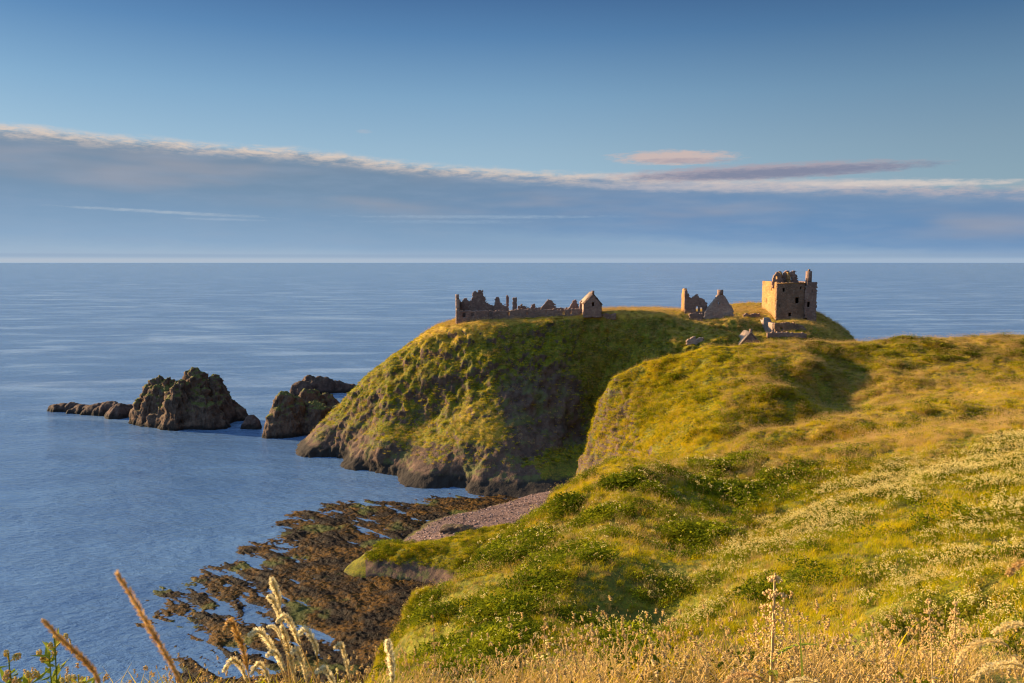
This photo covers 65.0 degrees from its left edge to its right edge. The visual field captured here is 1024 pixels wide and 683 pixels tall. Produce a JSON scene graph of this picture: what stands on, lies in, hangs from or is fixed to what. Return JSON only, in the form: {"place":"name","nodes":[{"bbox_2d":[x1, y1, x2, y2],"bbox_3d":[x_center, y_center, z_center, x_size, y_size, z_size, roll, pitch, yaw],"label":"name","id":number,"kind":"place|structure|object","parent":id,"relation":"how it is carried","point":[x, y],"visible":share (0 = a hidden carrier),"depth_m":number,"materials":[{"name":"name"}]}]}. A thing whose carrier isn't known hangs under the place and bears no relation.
{"place":"outdoors","nodes":[
{"label":"outdoors","id":0,"kind":"place"},
{"bbox_2d":[114,569,182,682],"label":"grass spike","id":1,"kind":"object","parent":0,"point":[151,630],"depth_m":0.86,"materials":[{"name":"brown plant"}]},
{"bbox_2d":[135,493,518,682],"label":"rocky foreshore","id":2,"kind":"structure","parent":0,"point":[359,616],"depth_m":146.84,"materials":[{"name":"brown stone"}]},
{"bbox_2d":[439,524,479,534],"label":"boulder","id":3,"kind":"object","parent":2,"relation":"on","point":[447,529],"visible":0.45,"depth_m":168.30,"materials":[{"name":"grey stone"}]},
{"bbox_2d":[0,263,1023,682],"bbox_3d":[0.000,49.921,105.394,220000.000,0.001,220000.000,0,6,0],"label":"sea","id":4,"kind":"structure","parent":0,"point":[90,505],"depth_m":436.15,"materials":[{"name":"liquid"}]},
{"bbox_2d":[47,401,132,418],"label":"skerry","id":5,"kind":"structure","parent":4,"relation":"in","point":[111,410],"depth_m":316.52,"materials":[{"name":"stone"}]},
{"bbox_2d":[128,367,247,430],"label":"sea stack","id":6,"kind":"object","parent":4,"relation":"in","point":[194,398],"visible":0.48,"depth_m":295.58,"materials":[{"name":"stone"}]},
{"bbox_2d":[240,415,261,429],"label":"skerry","id":7,"kind":"structure","parent":4,"relation":"in","point":[251,422],"depth_m":290.38,"materials":[{"name":"stone"}]},
{"bbox_2d":[262,388,339,438],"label":"sea stack","id":8,"kind":"object","parent":4,"relation":"in","point":[303,413],"visible":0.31,"depth_m":279.45,"materials":[{"name":"stone"}]},
{"bbox_2d":[289,375,355,395],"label":"skerry","id":9,"kind":"structure","parent":4,"relation":"in","point":[322,384],"depth_m":368.88,"materials":[{"name":"stone"}]},
{"bbox_2d":[0,0,1023,262],"label":"sky","id":10,"kind":"structure","parent":0,"point":[132,131],"materials":[{"name":"blue"}]},
{"bbox_2d":[64,331,1023,682],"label":"grassy cliff terrain","id":11,"kind":"structure","parent":0,"point":[364,568],"depth_m":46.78,"materials":[{"name":"green plant"}]},
{"bbox_2d":[0,650,31,682],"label":"thistle plant","id":12,"kind":"object","parent":11,"relation":"on","point":[6,677],"visible":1,"depth_m":2.39,"materials":[{"name":"green plant"}]},
{"bbox_2d":[23,667,50,682],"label":"thistle plant","id":13,"kind":"object","parent":11,"relation":"on","point":[28,677],"visible":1,"depth_m":2.32,"materials":[{"name":"green plant"}]},
{"bbox_2d":[31,627,76,682],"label":"thistle plant","id":14,"kind":"object","parent":11,"relation":"on","point":[48,661],"visible":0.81,"depth_m":2.51,"materials":[{"name":"green plant"}]},
{"bbox_2d":[41,619,100,682],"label":"grass spike","id":15,"kind":"object","parent":11,"relation":"on","point":[71,649],"depth_m":0.91,"materials":[{"name":"beige plant"}]},
{"bbox_2d":[64,673,100,682],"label":"thistle plant","id":16,"kind":"object","parent":11,"relation":"on","point":[68,678],"visible":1,"depth_m":2.29,"materials":[{"name":"green plant"}]},
{"bbox_2d":[222,656,247,682],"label":"grass plume","id":17,"kind":"object","parent":11,"relation":"on","point":[236,662],"depth_m":1.83,"materials":[{"name":"beige plant"}]},
{"bbox_2d":[222,617,250,682],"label":"grass plume","id":18,"kind":"object","parent":11,"relation":"on","point":[229,623],"depth_m":1.82,"materials":[{"name":"brown plant"}]},
{"bbox_2d":[249,660,270,682],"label":"grass plume","id":19,"kind":"object","parent":11,"relation":"on","point":[265,671],"depth_m":1.83,"materials":[{"name":"beige plant"}]},
{"bbox_2d":[247,626,286,682],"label":"grass plume","id":20,"kind":"object","parent":11,"relation":"on","point":[268,641],"depth_m":1.82,"materials":[{"name":"beige plant"}]},
{"bbox_2d":[265,649,288,682],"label":"grass plume","id":21,"kind":"object","parent":11,"relation":"on","point":[274,652],"depth_m":1.83,"materials":[{"name":"beige plant"}]},
{"bbox_2d":[266,624,289,663],"bbox_3d":[-0.549,1.322,2.146,0.014,1.461,0.622,0,6,-2],"label":"grass plume","id":22,"kind":"object","parent":11,"relation":"on","point":[272,626],"depth_m":1.83,"materials":[{"name":"beige plant"}]},
{"bbox_2d":[265,594,292,682],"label":"grass plume","id":23,"kind":"object","parent":11,"relation":"on","point":[272,600],"depth_m":1.82,"materials":[{"name":"beige plant"}]},
{"bbox_2d":[269,576,290,682],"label":"grass plume","id":24,"kind":"object","parent":11,"relation":"on","point":[273,586],"depth_m":1.81,"materials":[{"name":"beige plant"}]},
{"bbox_2d":[279,624,297,682],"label":"grass plume","id":25,"kind":"object","parent":11,"relation":"on","point":[286,640],"depth_m":1.83,"materials":[{"name":"beige plant"}]},
{"bbox_2d":[275,612,317,682],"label":"grass plume","id":26,"kind":"object","parent":11,"relation":"on","point":[290,622],"depth_m":1.83,"materials":[{"name":"beige plant"}]},
{"bbox_2d":[289,645,307,682],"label":"grass plume","id":27,"kind":"object","parent":11,"relation":"on","point":[297,651],"depth_m":1.83,"materials":[{"name":"beige plant"}]},
{"bbox_2d":[296,625,319,682],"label":"grass plume","id":28,"kind":"object","parent":11,"relation":"on","point":[309,635],"depth_m":1.82,"materials":[{"name":"beige plant"}]},
{"bbox_2d":[314,665,335,682],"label":"grass plume","id":29,"kind":"object","parent":11,"relation":"on","point":[324,669],"depth_m":1.82,"materials":[{"name":"beige plant"}]},
{"bbox_2d":[333,641,350,682],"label":"grass plume","id":30,"kind":"object","parent":11,"relation":"on","point":[341,645],"depth_m":1.83,"materials":[{"name":"beige plant"}]},
{"bbox_2d":[383,639,396,682],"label":"grass plume","id":31,"kind":"object","parent":11,"relation":"on","point":[388,650],"depth_m":1.82,"materials":[{"name":"beige plant"}]},
{"bbox_2d":[430,615,440,682],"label":"dry stalk","id":32,"kind":"object","parent":11,"relation":"on","point":[432,617],"visible":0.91,"depth_m":6.78,"materials":[{"name":"brown plant"}]},
{"bbox_2d":[402,491,554,541],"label":"pebbles","id":33,"kind":"object","parent":11,"relation":"on","point":[515,500],"visible":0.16,"depth_m":186.33,"materials":[{"name":"gravel"}]},
{"bbox_2d":[539,617,547,678],"bbox_3d":[0.235,2.659,6.284,0.150,1.056,0.147,0,6,0],"label":"dry stalk","id":34,"kind":"object","parent":11,"relation":"on","point":[544,626],"visible":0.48,"depth_m":6.25,"materials":[{"name":"beige plant"}]},
{"bbox_2d":[587,623,599,668],"bbox_3d":[0.618,2.520,6.076,0.156,0.829,0.147,0,6,0],"label":"dry stalk","id":35,"kind":"object","parent":11,"relation":"on","point":[591,625],"visible":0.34,"depth_m":6.05,"materials":[{"name":"beige plant"}]},
{"bbox_2d":[229,428,1023,682],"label":"flowering herbs","id":36,"kind":"object","parent":11,"relation":"on","point":[829,513],"visible":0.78,"depth_m":28.30,"materials":[{"name":"beige plant"}]},
{"bbox_2d":[370,454,1023,682],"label":"leafy herbs","id":37,"kind":"object","parent":11,"relation":"on","point":[459,622],"visible":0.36,"depth_m":33.66,"materials":[{"name":"green plant"}]},
{"bbox_2d":[723,670,770,682],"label":"grass plume","id":38,"kind":"object","parent":11,"relation":"on","point":[746,673],"depth_m":2.04,"materials":[{"name":"beige plant"}]},
{"bbox_2d":[744,573,816,682],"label":"dock plant","id":39,"kind":"object","parent":11,"relation":"on","point":[775,577],"visible":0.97,"depth_m":4.15,"materials":[{"name":"beige plant"}]},
{"bbox_2d":[799,624,803,682],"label":"leaf blade","id":40,"kind":"object","parent":11,"relation":"on","point":[802,674],"visible":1,"depth_m":3.13,"materials":[{"name":"green plant"}]},
{"bbox_2d":[786,676,818,682],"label":"grass plume","id":41,"kind":"object","parent":11,"relation":"on","point":[801,679],"depth_m":2.04,"materials":[{"name":"beige plant"}]},
{"bbox_2d":[876,639,897,682],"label":"dry stalk","id":42,"kind":"object","parent":11,"relation":"on","point":[886,643],"visible":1,"depth_m":3.34,"materials":[{"name":"beige plant"}]},
{"bbox_2d":[915,598,951,682],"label":"dry stalk","id":43,"kind":"object","parent":11,"relation":"on","point":[928,601],"visible":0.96,"depth_m":3.75,"materials":[{"name":"beige plant"}]},
{"bbox_2d":[938,599,970,682],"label":"dry stalk","id":44,"kind":"object","parent":11,"relation":"on","point":[953,635],"visible":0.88,"depth_m":3.96,"materials":[{"name":"beige plant"}]},
{"bbox_2d":[954,637,1018,682],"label":"grass plume","id":45,"kind":"object","parent":11,"relation":"on","point":[973,645],"depth_m":2.03,"materials":[{"name":"beige plant"}]},
{"bbox_2d":[969,659,1023,681],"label":"grass plume","id":46,"kind":"object","parent":11,"relation":"on","point":[1005,664],"depth_m":2.03,"materials":[{"name":"beige plant"}]},
{"bbox_2d":[991,620,1023,635],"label":"grass plume","id":47,"kind":"object","parent":11,"relation":"on","point":[1003,628],"depth_m":2.02,"materials":[{"name":"beige plant"}]},
{"bbox_2d":[1005,558,1023,576],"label":"grass plume","id":48,"kind":"object","parent":11,"relation":"on","point":[1016,565],"depth_m":1.99,"materials":[{"name":"beige plant"}]},
{"bbox_2d":[296,303,852,497],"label":"castle headland","id":49,"kind":"structure","parent":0,"point":[516,479],"depth_m":238.12,"materials":[{"name":"green plant"}]},
{"bbox_2d":[455,290,581,323],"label":"ruined range","id":50,"kind":"structure","parent":49,"relation":"on","point":[477,306],"depth_m":252.12,"materials":[{"name":"stone"}]},
{"bbox_2d":[581,291,602,317],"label":"roofed house","id":51,"kind":"structure","parent":49,"relation":"on","point":[591,303],"depth_m":249.92,"materials":[{"name":"stone"}]},
{"bbox_2d":[602,313,615,319],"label":"ruined wall","id":52,"kind":"structure","parent":49,"relation":"on","point":[611,316],"depth_m":251.94,"materials":[{"name":"grey stone"}]},
{"bbox_2d":[681,288,706,315],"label":"ruined hall","id":53,"kind":"structure","parent":49,"relation":"on","point":[689,304],"depth_m":263.58,"materials":[{"name":"stone"}]},
{"bbox_2d":[686,336,703,345],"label":"ruined wall","id":54,"kind":"structure","parent":49,"relation":"on","point":[693,340],"depth_m":238.64,"materials":[{"name":"grey stone"}]},
{"bbox_2d":[689,313,702,320],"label":"ruined wall","id":55,"kind":"structure","parent":49,"relation":"on","point":[696,316],"depth_m":257.97,"materials":[{"name":"grey stone"}]},
{"bbox_2d":[703,290,733,319],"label":"lone gable","id":56,"kind":"structure","parent":49,"relation":"on","point":[719,306],"depth_m":261.49,"materials":[{"name":"grey stone"}]},
{"bbox_2d":[738,329,760,344],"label":"gate cottage","id":57,"kind":"structure","parent":49,"relation":"on","point":[746,335],"depth_m":234.28,"materials":[{"name":"stone"}]},
{"bbox_2d":[743,313,761,316],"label":"ruined wall","id":58,"kind":"structure","parent":49,"relation":"on","point":[752,315],"depth_m":266.94,"materials":[{"name":"stone"}]},
{"bbox_2d":[760,317,805,332],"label":"ruined bastion","id":59,"kind":"object","parent":49,"relation":"on","point":[768,325],"visible":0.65,"depth_m":250.77,"materials":[{"name":"grey stone"}]},
{"bbox_2d":[766,331,806,337],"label":"ruined wall","id":60,"kind":"structure","parent":49,"relation":"on","point":[784,334],"depth_m":243.48,"materials":[{"name":"grey stone"}]},
{"bbox_2d":[762,269,817,320],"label":"keep tower","id":61,"kind":"structure","parent":49,"relation":"on","point":[785,294],"depth_m":261.59,"materials":[{"name":"beige stone"}]}
]}

